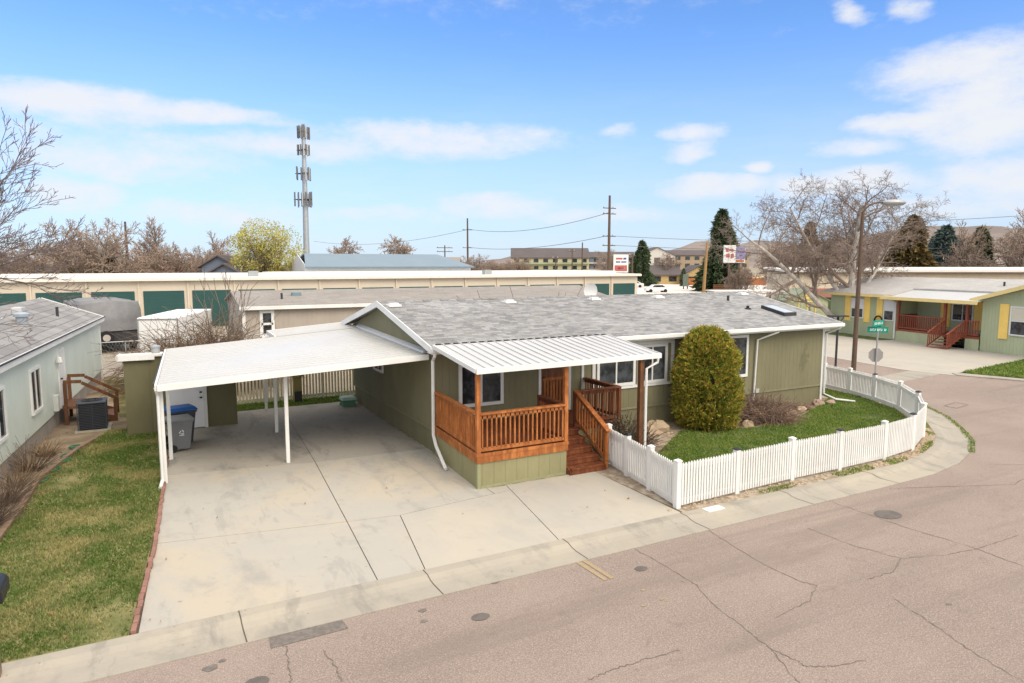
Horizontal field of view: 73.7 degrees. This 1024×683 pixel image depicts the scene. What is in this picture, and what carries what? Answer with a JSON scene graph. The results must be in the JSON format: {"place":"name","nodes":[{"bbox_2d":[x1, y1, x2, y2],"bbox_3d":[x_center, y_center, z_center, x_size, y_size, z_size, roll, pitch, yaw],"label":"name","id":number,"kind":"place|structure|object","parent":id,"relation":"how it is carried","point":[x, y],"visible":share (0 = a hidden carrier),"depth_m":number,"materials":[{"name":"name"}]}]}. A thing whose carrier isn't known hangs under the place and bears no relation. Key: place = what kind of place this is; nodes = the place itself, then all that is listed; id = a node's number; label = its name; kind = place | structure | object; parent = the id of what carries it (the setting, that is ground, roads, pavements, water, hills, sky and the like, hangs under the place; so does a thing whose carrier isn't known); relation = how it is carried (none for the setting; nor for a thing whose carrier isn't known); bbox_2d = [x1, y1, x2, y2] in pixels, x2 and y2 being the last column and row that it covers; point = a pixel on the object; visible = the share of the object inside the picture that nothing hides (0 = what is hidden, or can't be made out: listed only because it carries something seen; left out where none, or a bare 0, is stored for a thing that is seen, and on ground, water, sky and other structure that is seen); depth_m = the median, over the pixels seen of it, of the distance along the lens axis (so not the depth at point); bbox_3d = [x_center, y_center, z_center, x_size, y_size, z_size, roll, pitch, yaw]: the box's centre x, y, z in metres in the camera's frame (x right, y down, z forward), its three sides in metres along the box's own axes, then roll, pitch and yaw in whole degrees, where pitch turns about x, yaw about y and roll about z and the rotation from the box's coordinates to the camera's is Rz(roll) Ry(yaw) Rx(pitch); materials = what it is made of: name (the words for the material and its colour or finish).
{"place":"outdoors","nodes":[
{"label":"outdoors","id":0,"kind":"place"},
{"bbox_2d":[0,573,9,677],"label":"mailbox","id":1,"kind":"object","parent":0,"point":[4,584],"visible":1,"depth_m":8.52,"materials":[{"name":"black plastic"}]},
{"bbox_2d":[0,376,126,527],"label":"planting bed","id":2,"kind":"object","parent":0,"point":[70,438],"visible":0.14,"depth_m":20.26,"materials":[{"name":"soil"}]},
{"bbox_2d":[0,480,34,524],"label":"dormant shrub","id":3,"kind":"object","parent":2,"relation":"on","point":[2,520],"visible":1,"depth_m":13.53,"materials":[{"name":"brown plant"}]},
{"bbox_2d":[0,465,47,505],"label":"dormant shrub","id":4,"kind":"object","parent":2,"relation":"on","point":[16,491],"visible":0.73,"depth_m":14.79,"materials":[{"name":"brown plant"}]},
{"bbox_2d":[0,444,77,487],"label":"dormant shrub","id":5,"kind":"object","parent":2,"relation":"on","point":[19,472],"visible":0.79,"depth_m":15.77,"materials":[{"name":"plant"}]},
{"bbox_2d":[7,435,75,471],"bbox_3d":[-11.871,2.786,16.941,1.768,0.900,1.533,-3,7,-28],"label":"dormant shrub","id":6,"kind":"object","parent":2,"relation":"on","point":[43,465],"visible":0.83,"depth_m":16.98,"materials":[{"name":"brown plant"}]},
{"bbox_2d":[0,104,112,349],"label":"bare tree","id":7,"kind":"object","parent":2,"relation":"on","point":[19,240],"visible":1,"depth_m":12.50,"materials":[{"name":"grey plant"}]},
{"bbox_2d":[62,374,119,424],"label":"wooden steps","id":8,"kind":"structure","parent":2,"relation":"on","point":[69,403],"depth_m":22.39,"materials":[{"name":"brown wood"}]},
{"bbox_2d":[75,397,111,433],"bbox_3d":[-13.046,2.281,21.269,0.950,0.973,0.920,-3,7,-28],"label":"air conditioner","id":9,"kind":"object","parent":2,"relation":"on","point":[92,414],"visible":1,"depth_m":20.95,"materials":[{"name":"metal"}]},
{"bbox_2d":[0,429,160,663],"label":"lawn","id":10,"kind":"structure","parent":0,"point":[117,621],"depth_m":11.24,"materials":[{"name":"green plant"}]},
{"bbox_2d":[0,438,94,541],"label":"timber edging","id":11,"kind":"object","parent":10,"relation":"on","point":[6,526],"visible":0.79,"depth_m":15.72,"materials":[{"name":"brown wood"}]},
{"bbox_2d":[104,377,126,418],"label":"back path","id":12,"kind":"structure","parent":0,"point":[122,408],"depth_m":26.51,"materials":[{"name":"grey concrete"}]},
{"bbox_2d":[101,326,227,376],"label":"storage yard","id":13,"kind":"structure","parent":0,"point":[109,355],"depth_m":39.57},
{"bbox_2d":[63,297,140,348],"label":"covered camper","id":14,"kind":"object","parent":13,"relation":"on","point":[117,313],"visible":0.59,"depth_m":40.06,"materials":[{"name":"grey fabric"}]},
{"bbox_2d":[137,309,212,352],"bbox_3d":[-17.816,-0.224,36.495,2.000,2.620,6.486,-1,7,-10],"label":"enclosed trailer","id":15,"kind":"object","parent":13,"relation":"on","point":[164,316],"visible":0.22,"depth_m":33.47,"materials":[{"name":"metal"}]},
{"bbox_2d":[224,285,605,339],"bbox_3d":[-5.566,-1.676,44.594,23.700,3.680,7.850,-3,7,-28],"label":"mobile home","id":16,"kind":"object","parent":13,"relation":"on","point":[297,308],"visible":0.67,"depth_m":38.87,"materials":[{"name":"beige"}]},
{"bbox_2d":[259,310,274,337],"bbox_3d":[-13.085,-0.951,36.520,0.750,1.460,0.065,-3,7,-28],"label":"window","id":17,"kind":"structure","parent":16,"relation":"in","point":[268,315],"depth_m":36.50,"materials":[{"name":"white paint"}]},
{"bbox_2d":[237,392,354,411],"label":"back lawn","id":18,"kind":"structure","parent":0,"point":[292,399],"depth_m":25.50,"materials":[{"name":"green plant"}]},
{"bbox_2d":[236,369,354,403],"bbox_3d":[-6.407,1.516,26.564,8.700,1.240,0.100,-3,7,-28],"label":"picket fence","id":19,"kind":"object","parent":18,"relation":"on","point":[321,393],"visible":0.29,"depth_m":25.85,"materials":[{"name":"beige paint"}]},
{"bbox_2d":[291,375,302,401],"bbox_3d":[-7.974,1.573,25.357,0.380,1.360,0.330,-3,7,-28],"label":"meter pedestal","id":20,"kind":"object","parent":18,"relation":"on","point":[297,386],"visible":0.69,"depth_m":25.26,"materials":[{"name":"metal"}]},
{"bbox_2d":[294,124,312,253],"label":"cell tower","id":21,"kind":"structure","parent":0,"point":[303,133],"depth_m":124.44,"materials":[{"name":"metal"}]},
{"bbox_2d":[0,270,641,325],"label":"storage building","id":22,"kind":"structure","parent":0,"point":[153,293],"depth_m":58.67,"materials":[{"name":"beige paint"}]},
{"bbox_2d":[0,293,25,305],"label":"door","id":23,"kind":"structure","parent":22,"relation":"in","point":[12,297],"depth_m":50.44,"materials":[{"name":"green metal"}]},
{"bbox_2d":[35,292,81,303],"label":"door","id":24,"kind":"structure","parent":22,"relation":"in","point":[38,295],"depth_m":51.84,"materials":[{"name":"green metal"}]},
{"bbox_2d":[91,291,134,300],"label":"door","id":25,"kind":"structure","parent":22,"relation":"in","point":[130,295],"depth_m":53.68,"materials":[{"name":"green metal"}]},
{"bbox_2d":[143,291,184,315],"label":"door","id":26,"kind":"structure","parent":22,"relation":"in","point":[155,302],"depth_m":55.12,"materials":[{"name":"green metal"}]},
{"bbox_2d":[192,290,230,325],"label":"door","id":27,"kind":"structure","parent":22,"relation":"in","point":[221,294],"depth_m":56.97,"materials":[{"name":"green metal"}]},
{"bbox_2d":[613,283,634,294],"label":"door","id":28,"kind":"structure","parent":22,"relation":"in","point":[618,288],"depth_m":76.71,"materials":[{"name":"green metal"}]},
{"bbox_2d":[136,402,679,633],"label":"driveway","id":29,"kind":"structure","parent":0,"point":[268,535],"depth_m":14.11,"materials":[{"name":"concrete"}]},
{"bbox_2d":[130,455,168,634],"bbox_3d":[-7.193,3.548,13.865,0.158,0.081,9.626,-3,7,-24],"label":"brick edging","id":30,"kind":"object","parent":29,"relation":"on","point":[137,613],"visible":0.81,"depth_m":11.41,"materials":[{"name":"red brick"}]},
{"bbox_2d":[116,344,237,434],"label":"shed","id":31,"kind":"structure","parent":29,"relation":"on","point":[215,405],"depth_m":20.78,"materials":[{"name":"green paint"}]},
{"bbox_2d":[169,386,204,427],"bbox_3d":[-10.042,1.694,21.095,0.950,2.020,0.133,-3,7,-28],"label":"door","id":32,"kind":"structure","parent":31,"relation":"in","point":[194,396],"depth_m":21.21,"materials":[{"name":"paint"}]},
{"bbox_2d":[164,414,193,452],"bbox_3d":[-9.171,2.524,18.798,0.726,0.948,0.567,-5,8,-38],"label":"wheeled bin","id":33,"kind":"object","parent":29,"relation":"on","point":[181,425],"visible":0.73,"depth_m":18.64,"materials":[{"name":"black plastic"}]},
{"bbox_2d":[164,404,197,442],"bbox_3d":[-9.450,2.381,19.427,0.834,1.090,0.652,-6,9,-42],"label":"wheeled bin","id":34,"kind":"object","parent":29,"relation":"on","point":[190,409],"visible":0.38,"depth_m":19.31,"materials":[{"name":"blue plastic"}]},
{"bbox_2d":[153,322,428,488],"bbox_3d":[-7.186,1.269,20.783,6.639,3.005,8.955,-3,7,-28],"label":"carport","id":35,"kind":"object","parent":29,"relation":"on","point":[284,353],"visible":0.98,"depth_m":18.56,"materials":[{"name":"white metal"}]},
{"bbox_2d":[283,270,615,272],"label":"storage building","id":36,"kind":"structure","parent":0,"point":[439,271],"depth_m":92.20,"materials":[{"name":"beige paint"}]},
{"bbox_2d":[0,0,1023,264],"label":"sky","id":37,"kind":"structure","parent":0,"point":[424,118],"materials":[{"name":"blue"}]},
{"bbox_2d":[121,265,978,454],"bbox_3d":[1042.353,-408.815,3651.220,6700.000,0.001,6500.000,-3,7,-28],"label":"ground","id":38,"kind":"structure","parent":0,"point":[754,270],"depth_m":29.54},
{"bbox_2d":[0,239,53,273],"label":"bare tree","id":39,"kind":"object","parent":38,"relation":"on","point":[21,269],"visible":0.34,"depth_m":95.35,"materials":[{"name":"brown plant"}]},
{"bbox_2d":[0,297,104,483],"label":"mobile home","id":40,"kind":"object","parent":38,"relation":"on","point":[40,367],"visible":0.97,"depth_m":20.75,"materials":[{"name":"grey"}]},
{"bbox_2d":[0,385,8,444],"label":"window","id":41,"kind":"structure","parent":40,"relation":"in","point":[4,432],"depth_m":16.25,"materials":[{"name":"white paint"}]},
{"bbox_2d":[28,365,43,415],"bbox_3d":[-13.379,1.358,19.222,0.065,1.270,1.200,-3,7,-23],"label":"window","id":42,"kind":"structure","parent":40,"relation":"in","point":[35,378],"depth_m":19.17,"materials":[{"name":"white paint"}]},
{"bbox_2d":[29,217,150,273],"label":"bare tree","id":43,"kind":"object","parent":38,"relation":"on","point":[84,264],"visible":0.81,"depth_m":97.99,"materials":[{"name":"brown plant"}]},
{"bbox_2d":[110,253,161,272],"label":"bare tree","id":44,"kind":"object","parent":38,"relation":"on","point":[143,267],"visible":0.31,"depth_m":102.56,"materials":[{"name":"brown plant"}]},
{"bbox_2d":[131,215,178,262],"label":"bare tree","id":45,"kind":"object","parent":38,"relation":"on","point":[145,246],"visible":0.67,"depth_m":110.54,"materials":[{"name":"brown plant"}]},
{"bbox_2d":[139,241,197,272],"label":"bare tree","id":46,"kind":"object","parent":38,"relation":"on","point":[175,263],"visible":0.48,"depth_m":105.55,"materials":[{"name":"brown plant"}]},
{"bbox_2d":[87,304,305,399],"bbox_3d":[-13.121,1.341,29.142,9.302,6.245,9.357,-3,7,-28],"label":"vine heap","id":47,"kind":"object","parent":38,"relation":"on","point":[202,340],"visible":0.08,"depth_m":28.61,"materials":[{"name":"brown plant"}]},
{"bbox_2d":[181,249,229,272],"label":"bare tree","id":48,"kind":"object","parent":38,"relation":"on","point":[192,269],"visible":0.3,"depth_m":105.10,"materials":[{"name":"brown plant"}]},
{"bbox_2d":[197,255,251,272],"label":"house","id":49,"kind":"structure","parent":38,"relation":"on","point":[213,262],"depth_m":101.36,"materials":[{"name":"grey"}]},
{"bbox_2d":[192,258,258,340],"bbox_3d":[-12.188,-0.961,30.956,3.209,5.565,3.022,5,8,39],"label":"sapling","id":50,"kind":"object","parent":38,"relation":"on","point":[229,323],"visible":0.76,"depth_m":30.48,"materials":[{"name":"brown plant"}]},
{"bbox_2d":[226,218,306,272],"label":"budding tree","id":51,"kind":"object","parent":38,"relation":"on","point":[268,262],"visible":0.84,"depth_m":100.20,"materials":[{"name":"yellow plant"}]},
{"bbox_2d":[326,236,362,253],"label":"bare tree","id":52,"kind":"object","parent":38,"relation":"on","point":[343,249],"visible":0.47,"depth_m":155.84,"materials":[{"name":"brown plant"}]},
{"bbox_2d":[290,254,473,270],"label":"metal hall","id":53,"kind":"structure","parent":38,"relation":"on","point":[369,262],"depth_m":99.02,"materials":[{"name":"metal"}]},
{"bbox_2d":[377,234,415,253],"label":"bare tree","id":54,"kind":"object","parent":38,"relation":"on","point":[394,243],"visible":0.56,"depth_m":156.02,"materials":[{"name":"brown plant"}]},
{"bbox_2d":[589,252,633,270],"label":"apartment building","id":55,"kind":"structure","parent":38,"relation":"on","point":[593,256],"depth_m":260.38,"materials":[{"name":"beige"}]},
{"bbox_2d":[701,165,954,319],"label":"bare tree","id":56,"kind":"object","parent":38,"relation":"on","point":[850,241],"visible":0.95,"depth_m":50.82,"materials":[{"name":"brown plant"}]},
{"bbox_2d":[763,267,1023,297],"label":"storage building","id":57,"kind":"structure","parent":38,"relation":"on","point":[981,272],"depth_m":85.03,"materials":[{"name":"beige metal"}]},
{"bbox_2d":[881,213,942,266],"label":"conifer","id":58,"kind":"object","parent":38,"relation":"on","point":[920,253],"visible":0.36,"depth_m":93.90,"materials":[{"name":"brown plant"}]},
{"bbox_2d":[820,276,1023,355],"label":"mobile home","id":59,"kind":"object","parent":38,"relation":"on","point":[997,308],"visible":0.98,"depth_m":44.48,"materials":[{"name":"green"}]},
{"bbox_2d":[951,303,973,321],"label":"window","id":60,"kind":"structure","parent":59,"relation":"in","point":[958,310],"depth_m":43.77,"materials":[{"name":"white paint"}]},
{"bbox_2d":[1008,306,1023,336],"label":"window","id":61,"kind":"structure","parent":59,"relation":"in","point":[1016,322],"depth_m":38.63,"materials":[{"name":"white paint"}]},
{"bbox_2d":[895,300,979,350],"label":"porch","id":62,"kind":"object","parent":38,"relation":"on","point":[935,335],"visible":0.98,"depth_m":42.86,"materials":[{"name":"orange paint"}]},
{"bbox_2d":[927,224,960,266],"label":"conifer","id":63,"kind":"object","parent":38,"relation":"on","point":[945,237],"visible":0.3,"depth_m":110.11,"materials":[{"name":"green plant"}]},
{"bbox_2d":[936,220,992,266],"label":"bare tree","id":64,"kind":"object","parent":38,"relation":"on","point":[966,246],"visible":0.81,"depth_m":100.82,"materials":[{"name":"brown plant"}]},
{"bbox_2d":[941,249,1003,266],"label":"bare tree","id":65,"kind":"object","parent":38,"relation":"on","point":[986,263],"visible":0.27,"depth_m":97.99,"materials":[{"name":"brown plant"}]},
{"bbox_2d":[956,224,997,266],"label":"conifer","id":66,"kind":"object","parent":38,"relation":"on","point":[987,251],"visible":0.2,"depth_m":103.82,"materials":[{"name":"green plant"}]},
{"bbox_2d":[975,231,1023,266],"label":"bare tree","id":67,"kind":"object","parent":38,"relation":"on","point":[998,250],"visible":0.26,"depth_m":100.65,"materials":[{"name":"brown plant"}]},
{"bbox_2d":[994,207,1023,266],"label":"bare tree","id":68,"kind":"object","parent":38,"relation":"on","point":[1013,256],"visible":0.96,"depth_m":95.39,"materials":[{"name":"brown plant"}]},
{"bbox_2d":[511,248,590,269],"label":"apartment building","id":69,"kind":"structure","parent":0,"point":[541,258],"depth_m":248.52,"materials":[{"name":"beige paint"}]},
{"bbox_2d":[87,357,1023,682],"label":"road","id":70,"kind":"structure","parent":0,"point":[917,581],"depth_m":10.24,"materials":[{"name":"grey asphalt"}]},
{"bbox_2d":[0,383,969,682],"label":"curb","id":71,"kind":"structure","parent":70,"relation":"on","point":[146,649],"depth_m":11.05,"materials":[{"name":"concrete"}]},
{"bbox_2d":[851,199,905,370],"bbox_3d":[17.472,-2.599,32.542,2.182,8.234,0.594,-1,7,-10],"label":"street lamp","id":72,"kind":"object","parent":70,"relation":"on","point":[894,202],"visible":0.95,"depth_m":32.47,"materials":[{"name":"brown metal"}]},
{"bbox_2d":[857,371,937,388],"bbox_3d":[17.175,1.716,30.882,6.859,0.070,1.328,-5,8,-35],"label":"valley gutter","id":73,"kind":"object","parent":70,"relation":"on","point":[906,376],"visible":0.5,"depth_m":31.53,"materials":[{"name":"concrete"}]},
{"bbox_2d":[867,320,888,372],"bbox_3d":[15.363,0.531,28.795,0.742,2.855,0.337,-1,7,-10],"label":"street sign","id":74,"kind":"object","parent":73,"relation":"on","point":[876,355],"visible":0.98,"depth_m":28.76,"materials":[{"name":"metal"}]},
{"bbox_2d":[356,387,935,511],"bbox_3d":[6.128,2.508,23.691,19.480,0.116,14.540,-3,7,-28],"label":"garden bed","id":75,"kind":"object","parent":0,"point":[612,472],"visible":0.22,"depth_m":16.36,"materials":[{"name":"brown soil"}]},
{"bbox_2d":[432,334,661,488],"bbox_3d":[0.863,1.558,17.803,5.510,3.092,3.346,-3,7,-28],"label":"porch","id":76,"kind":"object","parent":75,"relation":"on","point":[477,451],"visible":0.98,"depth_m":16.77,"materials":[{"name":"orange wood"}]},
{"bbox_2d":[341,283,854,469],"bbox_3d":[3.288,0.116,24.999,16.657,4.376,10.137,-3,7,-28],"label":"mobile home","id":77,"kind":"object","parent":75,"relation":"on","point":[780,344],"visible":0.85,"depth_m":21.80,"materials":[{"name":"green"}]},
{"bbox_2d":[458,364,503,406],"bbox_3d":[-0.835,1.174,18.757,1.350,1.200,0.065,-3,7,-28],"label":"window","id":78,"kind":"structure","parent":77,"relation":"in","point":[492,384],"depth_m":18.79,"materials":[{"name":"white paint"}]},
{"bbox_2d":[538,366,570,409],"bbox_3d":[1.262,1.069,19.858,1.100,1.960,0.090,-3,7,-28],"label":"door","id":79,"kind":"structure","parent":77,"relation":"in","point":[550,380],"depth_m":19.86,"materials":[{"name":"brown wood"}]},
{"bbox_2d":[596,360,635,387],"bbox_3d":[3.197,0.767,20.878,1.450,1.230,0.065,-3,7,-28],"label":"window","id":80,"kind":"structure","parent":77,"relation":"in","point":[623,373],"depth_m":20.94,"materials":[{"name":"glass"}]},
{"bbox_2d":[636,343,667,383],"bbox_3d":[4.432,0.693,21.533,1.200,1.230,0.065,-3,7,-28],"label":"window","id":81,"kind":"structure","parent":77,"relation":"in","point":[658,372],"depth_m":21.64,"materials":[{"name":"glass"}]},
{"bbox_2d":[730,334,748,376],"bbox_3d":[7.519,0.517,23.172,1.350,1.450,0.065,-3,7,-28],"label":"window","id":82,"kind":"structure","parent":77,"relation":"in","point":[742,341],"depth_m":23.40,"materials":[{"name":"white paint"}]},
{"bbox_2d":[578,410,673,455],"bbox_3d":[2.924,2.482,18.251,2.544,1.266,2.862,-3,7,-28],"label":"dormant shrub","id":83,"kind":"object","parent":75,"relation":"on","point":[622,429],"visible":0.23,"depth_m":18.17,"materials":[{"name":"brown plant"}]},
{"bbox_2d":[643,420,669,433],"bbox_3d":[4.413,2.671,20.906,0.815,0.568,0.692,1,7,10],"label":"rock","id":84,"kind":"object","parent":75,"relation":"on","point":[660,426],"visible":0.56,"depth_m":20.70,"materials":[{"name":"beige stone"}]},
{"bbox_2d":[668,323,746,433],"bbox_3d":[6.108,1.079,21.345,2.455,3.407,2.496,1,6,5],"label":"arborvitae","id":85,"kind":"object","parent":75,"relation":"on","point":[707,382],"visible":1,"depth_m":20.70,"materials":[{"name":"green plant"}]},
{"bbox_2d":[586,425,933,510],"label":"pebbles","id":86,"kind":"object","parent":75,"relation":"on","point":[924,440],"visible":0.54,"depth_m":17.53,"materials":[{"name":"beige gravel"}]},
{"bbox_2d":[606,363,927,508],"bbox_3d":[9.336,2.130,22.036,6.925,1.100,19.542,4,8,32],"label":"picket fence","id":87,"kind":"object","parent":75,"relation":"on","point":[897,437],"visible":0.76,"depth_m":16.43,"materials":[{"name":"white paint"}]},
{"bbox_2d":[738,387,810,427],"bbox_3d":[8.093,2.414,22.689,3.418,1.718,3.475,-3,7,-28],"label":"dormant shrub","id":88,"kind":"object","parent":75,"relation":"on","point":[761,412],"visible":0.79,"depth_m":22.07,"materials":[{"name":"brown plant"}]},
{"bbox_2d":[657,387,975,496],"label":"grass","id":89,"kind":"structure","parent":75,"relation":"on","point":[865,407],"depth_m":20.59,"materials":[{"name":"green plant"}]},
{"bbox_2d":[637,284,766,296],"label":"concrete lot","id":90,"kind":"structure","parent":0,"point":[675,288],"depth_m":138.80,"materials":[{"name":"white concrete"}]},
{"bbox_2d":[602,195,615,270],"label":"utility pole","id":91,"kind":"object","parent":90,"relation":"on","point":[609,208],"visible":0.95,"depth_m":148.06,"materials":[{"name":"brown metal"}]},
{"bbox_2d":[592,249,629,270],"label":"bare tree","id":92,"kind":"object","parent":90,"relation":"on","point":[600,264],"visible":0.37,"depth_m":172.84,"materials":[{"name":"brown plant"}]},
{"bbox_2d":[613,254,628,272],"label":"roadside sign","id":93,"kind":"object","parent":90,"relation":"on","point":[620,263],"visible":0.8,"depth_m":129.16,"materials":[{"name":"white paint"}]},
{"bbox_2d":[628,240,659,285],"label":"conifer","id":94,"kind":"object","parent":90,"relation":"on","point":[641,259],"visible":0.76,"depth_m":159.77,"materials":[{"name":"green plant"}]},
{"bbox_2d":[628,265,681,283],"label":"house","id":95,"kind":"structure","parent":90,"relation":"on","point":[671,274],"depth_m":174.41,"materials":[{"name":"beige"}]},
{"bbox_2d":[689,208,745,291],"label":"conifer","id":96,"kind":"object","parent":90,"relation":"on","point":[717,271],"visible":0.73,"depth_m":127.44,"materials":[{"name":"green plant"}]},
{"bbox_2d":[723,245,735,289],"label":"roadside sign","id":97,"kind":"object","parent":90,"relation":"on","point":[726,260],"visible":0.81,"depth_m":109.18,"materials":[{"name":"white paint"}]},
{"bbox_2d":[721,264,758,289],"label":"bare tree","id":98,"kind":"object","parent":90,"relation":"on","point":[744,280],"visible":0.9,"depth_m":111.39,"materials":[{"name":"brown plant"}]},
{"bbox_2d":[753,240,816,288],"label":"bare tree","id":99,"kind":"object","parent":90,"relation":"on","point":[765,270],"visible":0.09,"depth_m":97.34,"materials":[{"name":"plant"}]},
{"bbox_2d":[665,250,749,274],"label":"apartment building","id":100,"kind":"structure","parent":0,"point":[690,257],"depth_m":288.08,"materials":[{"name":"brown paint"}]},
{"bbox_2d":[487,226,1023,266],"bbox_3d":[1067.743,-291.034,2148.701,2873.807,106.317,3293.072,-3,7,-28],"label":"hills","id":101,"kind":"structure","parent":0,"point":[996,231],"depth_m":1676.98,"materials":[{"name":"brown plant"}]},
{"bbox_2d":[771,288,830,316],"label":"garden shed","id":102,"kind":"structure","parent":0,"point":[823,300],"depth_m":62.23,"materials":[{"name":"beige"}]},
{"bbox_2d":[824,329,1023,375],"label":"neighbour driveway","id":103,"kind":"structure","parent":0,"point":[908,356],"depth_m":38.25,"materials":[{"name":"concrete"}]},
{"bbox_2d":[961,359,1023,378],"bbox_3d":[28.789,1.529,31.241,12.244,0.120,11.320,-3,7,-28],"label":"grass","id":104,"kind":"structure","parent":0,"point":[1005,366],"depth_m":32.81,"materials":[{"name":"green plant"}]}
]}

